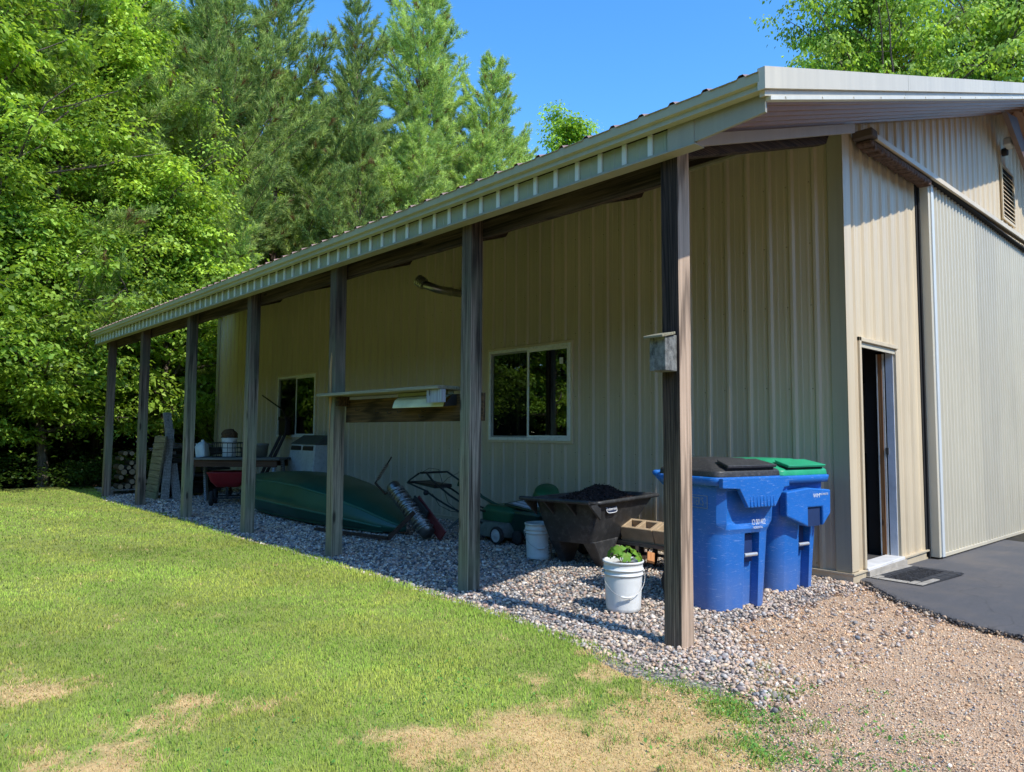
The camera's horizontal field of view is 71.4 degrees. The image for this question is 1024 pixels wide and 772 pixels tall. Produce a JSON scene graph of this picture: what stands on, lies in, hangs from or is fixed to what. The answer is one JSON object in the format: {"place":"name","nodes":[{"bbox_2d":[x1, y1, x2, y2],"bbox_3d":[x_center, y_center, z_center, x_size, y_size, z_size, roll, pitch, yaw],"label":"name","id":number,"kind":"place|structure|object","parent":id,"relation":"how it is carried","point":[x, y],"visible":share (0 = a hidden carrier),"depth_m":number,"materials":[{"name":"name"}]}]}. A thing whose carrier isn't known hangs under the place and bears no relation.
{"place":"outdoors","nodes":[
{"label":"outdoors","id":0,"kind":"place"},
{"bbox_2d":[195,27,332,258],"bbox_3d":[-12.928,-6.184,31.814,12.517,19.139,14.694,-2,-4,33],"label":"tree","id":1,"kind":"object","parent":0,"point":[264,67],"depth_m":31.23,"materials":[{"name":"green plant"}]},
{"bbox_2d":[262,63,337,249],"bbox_3d":[-10.191,-5.890,35.106,12.912,19.012,13.545,0,-4,11],"label":"tree","id":2,"kind":"object","parent":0,"point":[290,107],"depth_m":34.32,"materials":[{"name":"green plant"}]},
{"bbox_2d":[0,487,794,771],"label":"lawn","id":3,"kind":"structure","parent":0,"point":[425,767],"depth_m":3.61,"materials":[{"name":"plant"}]},
{"bbox_2d":[1,461,1023,541],"bbox_3d":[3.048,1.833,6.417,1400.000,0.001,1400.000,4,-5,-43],"label":"ground","id":4,"kind":"structure","parent":0,"point":[1020,537],"depth_m":17.28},
{"bbox_2d":[0,435,54,489],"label":"shrub","id":5,"kind":"object","parent":4,"relation":"on","point":[13,474],"visible":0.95,"depth_m":15.66,"materials":[{"name":"green plant"}]},
{"bbox_2d":[0,0,64,287],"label":"pine tree","id":6,"kind":"object","parent":4,"relation":"on","point":[12,117],"visible":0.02,"depth_m":16.12,"materials":[{"name":"green plant"}]},
{"bbox_2d":[0,198,72,374],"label":"broadleaf tree","id":7,"kind":"object","parent":4,"relation":"on","point":[25,271],"visible":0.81,"depth_m":14.00,"materials":[{"name":"green plant"}]},
{"bbox_2d":[31,165,61,486],"bbox_3d":[-11.508,-1.500,18.096,0.455,8.003,1.119,0,-4,3],"label":"bare trunk","id":8,"kind":"object","parent":4,"relation":"on","point":[56,191],"visible":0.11,"depth_m":17.74,"materials":[{"name":"brown plant"}]},
{"bbox_2d":[0,429,117,485],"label":"shrub","id":9,"kind":"object","parent":4,"relation":"on","point":[31,452],"visible":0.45,"depth_m":17.41,"materials":[{"name":"green plant"}]},
{"bbox_2d":[0,427,136,480],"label":"shrub","id":10,"kind":"object","parent":4,"relation":"on","point":[86,448],"visible":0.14,"depth_m":19.48,"materials":[{"name":"green plant"}]},
{"bbox_2d":[4,1,133,197],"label":"broadleaf tree","id":11,"kind":"object","parent":4,"relation":"on","point":[91,95],"visible":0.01,"depth_m":18.39,"materials":[{"name":"green plant"}]},
{"bbox_2d":[61,197,92,483],"bbox_3d":[-11.661,-1.449,18.890,1.137,8.006,0.409,-3,-5,38],"label":"bare trunk","id":12,"kind":"object","parent":4,"relation":"on","point":[70,444],"visible":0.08,"depth_m":18.33,"materials":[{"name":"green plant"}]},
{"bbox_2d":[26,455,130,488],"bbox_3d":[-9.899,2.024,16.741,2.533,0.804,2.818,3,-4,-32],"label":"shrub","id":13,"kind":"object","parent":4,"relation":"on","point":[66,475],"visible":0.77,"depth_m":16.21,"materials":[{"name":"green plant"}]},
{"bbox_2d":[0,392,177,461],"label":"distant woods","id":14,"kind":"object","parent":4,"relation":"on","point":[133,440],"depth_m":32.71,"materials":[{"name":"green plant"}]},
{"bbox_2d":[0,160,180,486],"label":"broadleaf tree","id":15,"kind":"object","parent":4,"relation":"on","point":[50,239],"visible":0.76,"depth_m":15.69,"materials":[{"name":"green plant"}]},
{"bbox_2d":[0,0,192,448],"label":"broadleaf tree","id":16,"kind":"object","parent":4,"relation":"on","point":[15,60],"visible":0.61,"depth_m":16.33,"materials":[{"name":"green plant"}]},
{"bbox_2d":[54,444,152,483],"bbox_3d":[-9.552,2.033,18.545,3.664,1.044,3.293,-1,-4,14],"label":"shrub","id":17,"kind":"object","parent":4,"relation":"on","point":[147,458],"visible":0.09,"depth_m":18.46,"materials":[{"name":"green plant"}]},
{"bbox_2d":[0,478,209,492],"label":"leaf litter","id":18,"kind":"object","parent":4,"relation":"on","point":[54,485],"visible":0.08,"depth_m":18.05,"materials":[{"name":"brown plant"}]},
{"bbox_2d":[0,0,223,476],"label":"broadleaf tree","id":19,"kind":"object","parent":4,"relation":"on","point":[122,216],"visible":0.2,"depth_m":18.46,"materials":[{"name":"green plant"}]},
{"bbox_2d":[113,411,121,456],"bbox_3d":[-11.745,-1.787,21.375,0.277,9.005,1.234,2,-4,-27],"label":"bare trunk","id":20,"kind":"object","parent":4,"relation":"on","point":[118,439],"visible":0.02,"depth_m":21.47,"materials":[{"name":"brown plant"}]},
{"bbox_2d":[70,438,179,489],"bbox_3d":[-8.575,1.848,17.252,3.185,1.208,3.054,1,-4,-12],"label":"shrub","id":21,"kind":"object","parent":4,"relation":"on","point":[148,461],"visible":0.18,"depth_m":16.59,"materials":[{"name":"green plant"}]},
{"bbox_2d":[7,0,260,481],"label":"broadleaf tree","id":22,"kind":"object","parent":4,"relation":"on","point":[117,19],"visible":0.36,"depth_m":18.84,"materials":[{"name":"green plant"}]},
{"bbox_2d":[0,154,269,470],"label":"broadleaf tree","id":23,"kind":"object","parent":4,"relation":"on","point":[164,392],"visible":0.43,"depth_m":18.39,"materials":[{"name":"green plant"}]},
{"bbox_2d":[153,344,183,442],"bbox_3d":[-9.823,-0.838,20.397,0.247,7.003,1.206,-2,-4,30],"label":"bare trunk","id":24,"kind":"object","parent":4,"relation":"on","point":[179,435],"visible":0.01,"depth_m":20.59,"materials":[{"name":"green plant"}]},
{"bbox_2d":[88,0,286,450],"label":"pine tree","id":25,"kind":"object","parent":4,"relation":"on","point":[174,29],"visible":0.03,"depth_m":26.01,"materials":[{"name":"green plant"}]},
{"bbox_2d":[129,173,264,455],"bbox_3d":[-8.482,-1.788,20.568,4.813,8.933,5.343,2,-4,-29],"label":"pine tree","id":26,"kind":"object","parent":4,"relation":"on","point":[242,235],"visible":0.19,"depth_m":20.33,"materials":[{"name":"green plant"}]},
{"bbox_2d":[154,2,297,456],"bbox_3d":[-11.293,-6.118,26.455,9.726,18.326,9.596,0,-4,1],"label":"pine tree","id":27,"kind":"object","parent":4,"relation":"on","point":[278,254],"visible":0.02,"depth_m":26.81,"materials":[{"name":"green plant"}]},
{"bbox_2d":[119,0,339,431],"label":"pine tree","id":28,"kind":"object","parent":4,"relation":"on","point":[212,51],"visible":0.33,"depth_m":22.11,"materials":[{"name":"green plant"}]},
{"bbox_2d":[151,0,389,440],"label":"pine tree","id":29,"kind":"object","parent":4,"relation":"on","point":[293,49],"visible":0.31,"depth_m":25.01,"materials":[{"name":"green plant"}]},
{"bbox_2d":[277,49,386,252],"bbox_3d":[-6.536,-5.756,31.533,9.596,18.326,9.726,0,-4,-1],"label":"pine tree","id":30,"kind":"object","parent":4,"relation":"on","point":[359,95],"visible":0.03,"depth_m":31.36,"materials":[{"name":"green plant"}]},
{"bbox_2d":[278,122,401,249],"bbox_3d":[-5.605,-3.199,24.633,6.754,12.319,7.897,-1,-4,25],"label":"pine tree","id":31,"kind":"object","parent":4,"relation":"on","point":[367,180],"visible":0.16,"depth_m":24.34,"materials":[{"name":"green plant"}]},
{"bbox_2d":[245,0,450,264],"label":"pine tree","id":32,"kind":"object","parent":4,"relation":"on","point":[354,41],"visible":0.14,"depth_m":26.69,"materials":[{"name":"green plant"}]},
{"bbox_2d":[375,117,453,218],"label":"pine tree","id":33,"kind":"object","parent":4,"relation":"on","point":[417,143],"visible":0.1,"depth_m":26.36,"materials":[{"name":"green plant"}]},
{"bbox_2d":[332,0,530,218],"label":"pine tree","id":34,"kind":"object","parent":4,"relation":"on","point":[434,76],"visible":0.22,"depth_m":28.47,"materials":[{"name":"green plant"}]},
{"bbox_2d":[393,81,472,196],"bbox_3d":[-3.204,-5.622,33.061,10.028,18.292,11.726,-1,-4,22],"label":"pine tree","id":35,"kind":"object","parent":4,"relation":"on","point":[457,169],"depth_m":32.16,"materials":[{"name":"green plant"}]},
{"bbox_2d":[444,126,504,191],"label":"pine tree","id":36,"kind":"object","parent":4,"relation":"on","point":[490,145],"visible":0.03,"depth_m":29.00,"materials":[{"name":"green plant"}]},
{"bbox_2d":[447,48,535,184],"bbox_3d":[-1.257,-6.047,32.941,10.314,19.143,11.448,-3,-5,39],"label":"pine tree","id":37,"kind":"object","parent":4,"relation":"on","point":[497,81],"visible":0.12,"depth_m":32.65,"materials":[{"name":"green plant"}]},
{"bbox_2d":[497,134,540,169],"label":"pine tree","id":38,"kind":"object","parent":4,"relation":"on","point":[523,154],"visible":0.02,"depth_m":37.01,"materials":[{"name":"green plant"}]},
{"bbox_2d":[90,66,1023,648],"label":"pole barn","id":39,"kind":"structure","parent":4,"relation":"on","point":[822,266],"depth_m":7.82,"materials":[{"name":"paint"}]},
{"bbox_2d":[276,372,317,438],"bbox_3d":[-4.330,0.414,14.507,0.184,1.310,1.710,4,-5,-43],"label":"window","id":40,"kind":"structure","parent":39,"relation":"in","point":[296,393],"depth_m":14.37,"materials":[{"name":"glass"}]},
{"bbox_2d":[316,385,484,422],"bbox_3d":[-1.144,0.192,6.859,0.320,0.305,2.470,4,-5,-43],"label":"post shelf","id":41,"kind":"object","parent":39,"relation":"attached to","point":[372,410],"visible":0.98,"depth_m":6.86,"materials":[{"name":"brown wood"}]},
{"bbox_2d":[392,390,456,407],"bbox_3d":[-0.808,0.126,6.518,0.160,0.145,0.812,4,-5,-43],"label":"shop light","id":42,"kind":"object","parent":41,"relation":"on","point":[411,400],"visible":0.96,"depth_m":6.50,"materials":[{"name":"white metal"}]},
{"bbox_2d":[487,340,572,443],"bbox_3d":[0.265,0.107,9.607,0.184,1.312,1.618,4,-5,-43],"label":"window","id":43,"kind":"structure","parent":39,"relation":"in","point":[530,387],"depth_m":9.51,"materials":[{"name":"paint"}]},
{"bbox_2d":[643,331,676,372],"bbox_3d":[0.932,-0.216,4.460,0.172,0.248,0.144,4,-5,-43],"label":"birdhouse","id":44,"kind":"object","parent":39,"relation":"attached to","point":[663,352],"visible":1,"depth_m":4.43,"materials":[{"name":"grey wood"}]},
{"bbox_2d":[919,184,1023,557],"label":"sliding door","id":45,"kind":"structure","parent":39,"relation":"in","point":[973,276],"depth_m":8.81,"materials":[{"name":"paint"}]},
{"bbox_2d":[532,99,602,153],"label":"broadleaf tree","id":46,"kind":"object","parent":4,"relation":"on","point":[569,132],"visible":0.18,"depth_m":43.20,"materials":[{"name":"green plant"}]},
{"bbox_2d":[790,35,916,68],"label":"ash tree","id":47,"kind":"object","parent":4,"relation":"on","point":[808,57],"depth_m":37.08,"materials":[{"name":"green plant"}]},
{"bbox_2d":[749,0,1023,78],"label":"ash tree","id":48,"kind":"object","parent":4,"relation":"on","point":[844,47],"visible":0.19,"depth_m":28.70,"materials":[{"name":"green plant"}]},
{"bbox_2d":[914,41,988,77],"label":"pine tree","id":49,"kind":"object","parent":4,"relation":"on","point":[942,57],"visible":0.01,"depth_m":36.57,"materials":[{"name":"green plant"}]},
{"bbox_2d":[888,0,1023,82],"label":"ash tree","id":50,"kind":"object","parent":4,"relation":"on","point":[998,26],"visible":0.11,"depth_m":31.44,"materials":[{"name":"green plant"}]},
{"bbox_2d":[100,487,946,712],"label":"river gravel","id":51,"kind":"structure","parent":0,"point":[227,507],"depth_m":5.74,"materials":[{"name":"grey gravel"}]},
{"bbox_2d":[95,485,146,494],"bbox_3d":[-8.072,2.201,15.110,1.150,0.100,1.000,4,-5,-43],"label":"wood pallet","id":52,"kind":"object","parent":51,"relation":"on","point":[131,490],"visible":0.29,"depth_m":14.84,"materials":[{"name":"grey wood"}]},
{"bbox_2d":[113,483,122,488],"bbox_3d":[-8.144,2.071,14.738,0.105,0.105,0.402,4,-5,-42],"label":"firewood log","id":53,"kind":"object","parent":52,"relation":"on","point":[117,486],"visible":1,"depth_m":14.62,"materials":[{"name":"brown wood"}]},
{"bbox_2d":[114,474,123,479],"bbox_3d":[-8.137,1.882,14.752,0.092,0.092,0.402,4,-5,-42],"label":"firewood log","id":54,"kind":"object","parent":53,"relation":"on","point":[119,477],"visible":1,"depth_m":14.63,"materials":[{"name":"brown wood"}]},
{"bbox_2d":[116,469,126,474],"bbox_3d":[-8.078,1.773,14.754,0.115,0.115,0.402,4,-5,-42],"label":"firewood log","id":55,"kind":"object","parent":54,"relation":"on","point":[123,472],"visible":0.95,"depth_m":14.62,"materials":[{"name":"brown wood"}]},
{"bbox_2d":[113,464,123,469],"bbox_3d":[-8.139,1.672,14.753,0.118,0.118,0.402,4,-5,-42],"label":"firewood log","id":56,"kind":"object","parent":55,"relation":"on","point":[118,466],"visible":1,"depth_m":14.63,"materials":[{"name":"brown wood"}]},
{"bbox_2d":[115,456,123,460],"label":"firewood log","id":57,"kind":"object","parent":56,"relation":"on","point":[121,458],"visible":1,"depth_m":14.63,"materials":[{"name":"brown wood"}]},
{"bbox_2d":[118,451,127,455],"bbox_3d":[-8.077,1.395,14.807,0.093,0.093,0.402,4,-5,-42],"label":"firewood log","id":58,"kind":"object","parent":57,"relation":"on","point":[124,453],"visible":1,"depth_m":14.70,"materials":[{"name":"brown wood"}]},
{"bbox_2d":[120,482,130,488],"bbox_3d":[-8.052,2.072,14.838,0.118,0.118,0.402,4,-5,-42],"label":"firewood log","id":59,"kind":"object","parent":52,"relation":"on","point":[127,485],"visible":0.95,"depth_m":14.70,"materials":[{"name":"brown wood"}]},
{"bbox_2d":[124,478,134,483],"bbox_3d":[-7.960,1.980,14.841,0.106,0.106,0.402,4,-5,-42],"label":"firewood log","id":60,"kind":"object","parent":59,"relation":"on","point":[127,480],"visible":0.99,"depth_m":14.72,"materials":[{"name":"brown wood"}]},
{"bbox_2d":[145,436,167,499],"bbox_3d":[-6.903,1.573,13.855,0.213,1.214,0.640,4,-5,-43],"label":"plank panel","id":61,"kind":"object","parent":51,"relation":"on","point":[160,444],"visible":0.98,"depth_m":13.77,"materials":[{"name":"wood"}]},
{"bbox_2d":[160,428,173,498],"bbox_3d":[-6.643,1.498,13.748,0.143,1.364,0.430,1,-4,-16],"label":"leaning plank","id":62,"kind":"object","parent":51,"relation":"on","point":[166,478],"visible":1,"depth_m":13.71,"materials":[{"name":"grey wood"}]},
{"bbox_2d":[163,412,180,498],"bbox_3d":[-6.670,1.353,13.978,0.704,1.677,0.152,-3,-5,44],"label":"leaning plank","id":63,"kind":"object","parent":51,"relation":"on","point":[174,479],"visible":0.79,"depth_m":13.86,"materials":[{"name":"grey wood"}]},
{"bbox_2d":[149,443,229,495],"bbox_3d":[-6.550,1.686,14.657,0.862,1.016,1.718,-2,-5,35],"label":"lumber pile","id":64,"kind":"object","parent":51,"relation":"on","point":[198,486],"visible":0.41,"depth_m":14.51,"materials":[{"name":"brown wood"}]},
{"bbox_2d":[206,470,241,505],"bbox_3d":[-5.032,1.816,12.712,0.712,0.591,0.789,1,-4,-15],"label":"red dump cart","id":65,"kind":"object","parent":51,"relation":"on","point":[228,479],"visible":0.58,"depth_m":12.44,"materials":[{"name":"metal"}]},
{"bbox_2d":[193,456,290,500],"bbox_3d":[-4.954,1.715,12.930,1.690,0.845,0.897,0,-4,1],"label":"work bench","id":66,"kind":"object","parent":51,"relation":"on","point":[211,461],"visible":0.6,"depth_m":12.66,"materials":[{"name":"brown wood"}]},
{"bbox_2d":[195,440,209,456],"bbox_3d":[-5.619,1.132,12.898,0.202,0.310,0.230,-8,-4,0],"label":"white jug","id":67,"kind":"object","parent":66,"relation":"on","point":[202,448],"visible":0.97,"depth_m":12.79,"materials":[{"name":"plastic"}]},
{"bbox_2d":[212,442,242,457],"bbox_3d":[-5.047,1.155,12.938,0.650,0.270,0.377,0,-4,1],"label":"wire crate","id":68,"kind":"object","parent":66,"relation":"on","point":[220,447],"visible":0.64,"depth_m":12.76,"materials":[{"name":"black metal"}]},
{"bbox_2d":[221,438,237,456],"bbox_3d":[-5.146,1.117,12.972,0.282,0.346,0.282,4,-5,-43],"label":"plastic bucket","id":69,"kind":"object","parent":68,"relation":"in","point":[229,446],"visible":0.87,"depth_m":12.87,"materials":[{"name":"white plastic"}]},
{"bbox_2d":[221,429,237,437],"bbox_3d":[-5.146,0.906,12.988,0.287,0.255,0.288,4,-5,-43],"label":"coir clump","id":70,"kind":"object","parent":69,"relation":"in","point":[229,433],"visible":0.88,"depth_m":12.91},
{"bbox_2d":[256,443,268,457],"bbox_3d":[-4.547,1.166,12.909,0.276,0.250,0.276,4,-5,-43],"label":"grey pot","id":71,"kind":"object","parent":66,"relation":"on","point":[261,450],"visible":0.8,"depth_m":12.81,"materials":[{"name":"plastic"}]},
{"bbox_2d":[261,395,294,472],"bbox_3d":[-4.984,1.188,14.494,0.580,2.096,1.557,4,-5,-43],"label":"fencing tool","id":72,"kind":"object","parent":51,"relation":"on","point":[284,426],"visible":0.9,"depth_m":14.38,"materials":[{"name":"black metal"}]},
{"bbox_2d":[286,435,327,471],"bbox_3d":[-3.734,1.524,13.089,0.558,1.235,1.165,4,-5,-43],"label":"utility cabinet","id":73,"kind":"object","parent":51,"relation":"on","point":[308,452],"visible":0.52,"depth_m":12.79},
{"bbox_2d":[255,471,406,532],"bbox_3d":[-2.774,1.646,10.629,1.231,0.678,4.320,4,-5,-43],"label":"green boat","id":74,"kind":"object","parent":51,"relation":"on","point":[301,496],"visible":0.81,"depth_m":9.98,"materials":[{"name":"green plastic"}]},
{"bbox_2d":[314,511,415,539],"bbox_3d":[-1.942,1.689,8.855,1.639,0.346,0.319,-2,-4,30],"label":"steel stand","id":75,"kind":"object","parent":51,"relation":"on","point":[396,530],"visible":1,"depth_m":8.54,"materials":[{"name":"metal"}]},
{"bbox_2d":[374,457,445,540],"bbox_3d":[-1.338,1.387,8.954,0.228,0.982,1.400,4,-5,-43],"label":"disc cultivator","id":76,"kind":"object","parent":51,"relation":"on","point":[424,522],"visible":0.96,"depth_m":8.75,"materials":[{"name":"metal"}]},
{"bbox_2d":[448,518,458,528],"bbox_3d":[-0.697,1.781,9.611,0.371,0.323,0.022,-2,-4,27],"label":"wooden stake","id":77,"kind":"object","parent":51,"relation":"on","point":[453,524],"visible":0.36,"depth_m":9.64,"materials":[{"name":"wood"}]},
{"bbox_2d":[407,468,524,544],"bbox_3d":[-0.575,1.484,9.147,0.588,0.833,2.074,4,-5,-43],"label":"push mower","id":78,"kind":"object","parent":51,"relation":"on","point":[495,524],"visible":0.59,"depth_m":8.55,"materials":[{"name":"metal"}]},
{"bbox_2d":[457,481,542,544],"bbox_3d":[-0.063,1.523,8.745,0.450,0.709,1.533,4,-5,-43],"label":"green hopper cart","id":79,"kind":"object","parent":51,"relation":"on","point":[524,513],"visible":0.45,"depth_m":8.29,"materials":[{"name":"teal plastic"}]},
{"bbox_2d":[533,484,558,502],"bbox_3d":[0.420,1.336,8.630,0.356,0.215,0.356,19,30,40],"label":"green pot","id":80,"kind":"object","parent":79,"relation":"on","point":[544,489],"visible":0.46,"depth_m":8.57,"materials":[{"name":"green plastic"}]},
{"bbox_2d":[524,521,551,559],"bbox_3d":[0.282,1.610,7.440,0.320,0.364,0.316,1,-4,-5],"label":"plastic bucket","id":81,"kind":"object","parent":51,"relation":"on","point":[538,544],"visible":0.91,"depth_m":7.33,"materials":[{"name":"plastic"}]},
{"bbox_2d":[519,491,659,566],"bbox_3d":[0.835,1.448,7.320,0.820,0.686,1.480,-3,-5,38],"label":"tub cart","id":82,"kind":"object","parent":51,"relation":"on","point":[592,529],"visible":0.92,"depth_m":6.97,"materials":[{"name":"black plastic"}]},
{"bbox_2d":[559,483,634,500],"bbox_3d":[0.890,1.101,7.410,0.716,0.179,1.177,-3,-5,38],"label":"mulch pile","id":83,"kind":"object","parent":82,"relation":"in","point":[598,492],"visible":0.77,"depth_m":7.28,"materials":[{"name":"black soil"}]},
{"bbox_2d":[602,556,644,612],"bbox_3d":[0.826,1.471,5.283,0.320,0.364,0.316,0,-4,-1],"label":"plastic bucket","id":84,"kind":"object","parent":51,"relation":"on","point":[623,587],"visible":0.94,"depth_m":5.17,"materials":[{"name":"plastic"}]},
{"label":"potting soil","id":85,"kind":"structure","parent":84,"relation":"in","visible":0},
{"bbox_2d":[607,545,642,562],"bbox_3d":[0.834,1.258,5.288,0.267,0.159,0.183,0,-4,12],"label":"squash seedling","id":86,"kind":"object","parent":85,"relation":"in","point":[618,551],"visible":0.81,"depth_m":5.25,"materials":[{"name":"green plant"}]},
{"bbox_2d":[616,539,663,566],"bbox_3d":[1.361,1.647,6.863,0.563,0.236,1.000,4,-5,-43],"label":"pallet","id":87,"kind":"object","parent":51,"relation":"on","point":[655,548],"visible":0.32,"depth_m":7.00,"materials":[{"name":"brown wood"}]},
{"bbox_2d":[621,518,661,544],"bbox_3d":[1.305,1.460,7.137,0.200,0.170,0.395,-23,13,-42],"label":"concrete block","id":88,"kind":"object","parent":87,"relation":"on","point":[636,530],"depth_m":7.10,"materials":[{"name":"beige concrete"}]},
{"bbox_2d":[647,551,654,563],"bbox_3d":[1.321,1.632,6.785,0.070,0.024,0.180,14,16,8],"label":"wood offcut","id":89,"kind":"object","parent":87,"relation":"on","point":[650,557],"visible":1,"depth_m":6.76,"materials":[{"name":"orange wood"}]},
{"bbox_2d":[652,522,663,545],"bbox_3d":[1.579,1.442,6.845,0.200,0.170,0.395,-23,13,-42],"label":"concrete block","id":90,"kind":"object","parent":87,"relation":"on","point":[658,533],"depth_m":6.88,"materials":[{"name":"beige concrete"}]},
{"bbox_2d":[652,457,788,611],"bbox_3d":[1.607,1.127,5.614,0.739,1.118,0.828,3,-4,-30],"label":"wheeled trash cart","id":91,"kind":"object","parent":51,"relation":"on","point":[734,500],"visible":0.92,"depth_m":5.31,"materials":[{"name":"blue plastic"}]},
{"bbox_2d":[733,457,829,591],"bbox_3d":[2.262,1.204,6.347,0.700,1.118,0.895,3,-4,-32],"label":"wheeled trash cart","id":92,"kind":"object","parent":51,"relation":"on","point":[800,509],"visible":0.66,"depth_m":5.99,"materials":[{"name":"blue plastic"}]},
{"bbox_2d":[159,0,1023,214],"label":"sky","id":93,"kind":"structure","parent":0,"point":[615,62],"materials":[{"name":"blue"}]},
{"bbox_2d":[572,583,1023,771],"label":"gravel path","id":94,"kind":"structure","parent":0,"point":[975,734],"depth_m":3.62,"materials":[{"name":"beige gravel"}]},
{"bbox_2d":[1,552,973,771],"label":"lawn weeds","id":95,"kind":"object","parent":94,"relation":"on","point":[723,725],"visible":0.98,"depth_m":3.19,"materials":[{"name":"green plant"}]},
{"bbox_2d":[578,658,881,771],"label":"grass tufts","id":96,"kind":"object","parent":94,"relation":"on","point":[707,735],"visible":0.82,"depth_m":3.11,"materials":[{"name":"green plant"}]},
{"bbox_2d":[856,581,1023,640],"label":"asphalt crumbs","id":97,"kind":"object","parent":94,"relation":"on","point":[957,621],"visible":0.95,"depth_m":5.14,"materials":[{"name":"stone"}]},
{"bbox_2d":[860,539,1023,639],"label":"driveway","id":98,"kind":"structure","parent":0,"point":[985,589],"depth_m":6.12,"materials":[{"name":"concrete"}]},
{"bbox_2d":[866,565,963,586],"bbox_3d":[3.764,1.771,6.680,0.940,0.019,0.520,3,-5,-39],"label":"door mat","id":99,"kind":"object","parent":98,"relation":"on","point":[915,575],"depth_m":6.62,"materials":[{"name":"rubber"}]},
{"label":"firewood log","id":100,"kind":"object","parent":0,"visible":0},
{"bbox_2d":[127,469,134,474],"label":"firewood log","id":101,"kind":"object","parent":100,"relation":"on","point":[131,471],"visible":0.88,"depth_m":14.72,"materials":[{"name":"brown wood"}]},
{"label":"firewood log","id":102,"kind":"object","parent":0,"visible":0},
{"bbox_2d":[124,460,133,464],"bbox_3d":[-7.976,1.594,14.853,0.095,0.095,0.402,4,-5,-42],"label":"firewood log","id":103,"kind":"object","parent":102,"relation":"on","point":[128,462],"visible":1,"depth_m":14.73,"materials":[{"name":"brown wood"}]}
]}

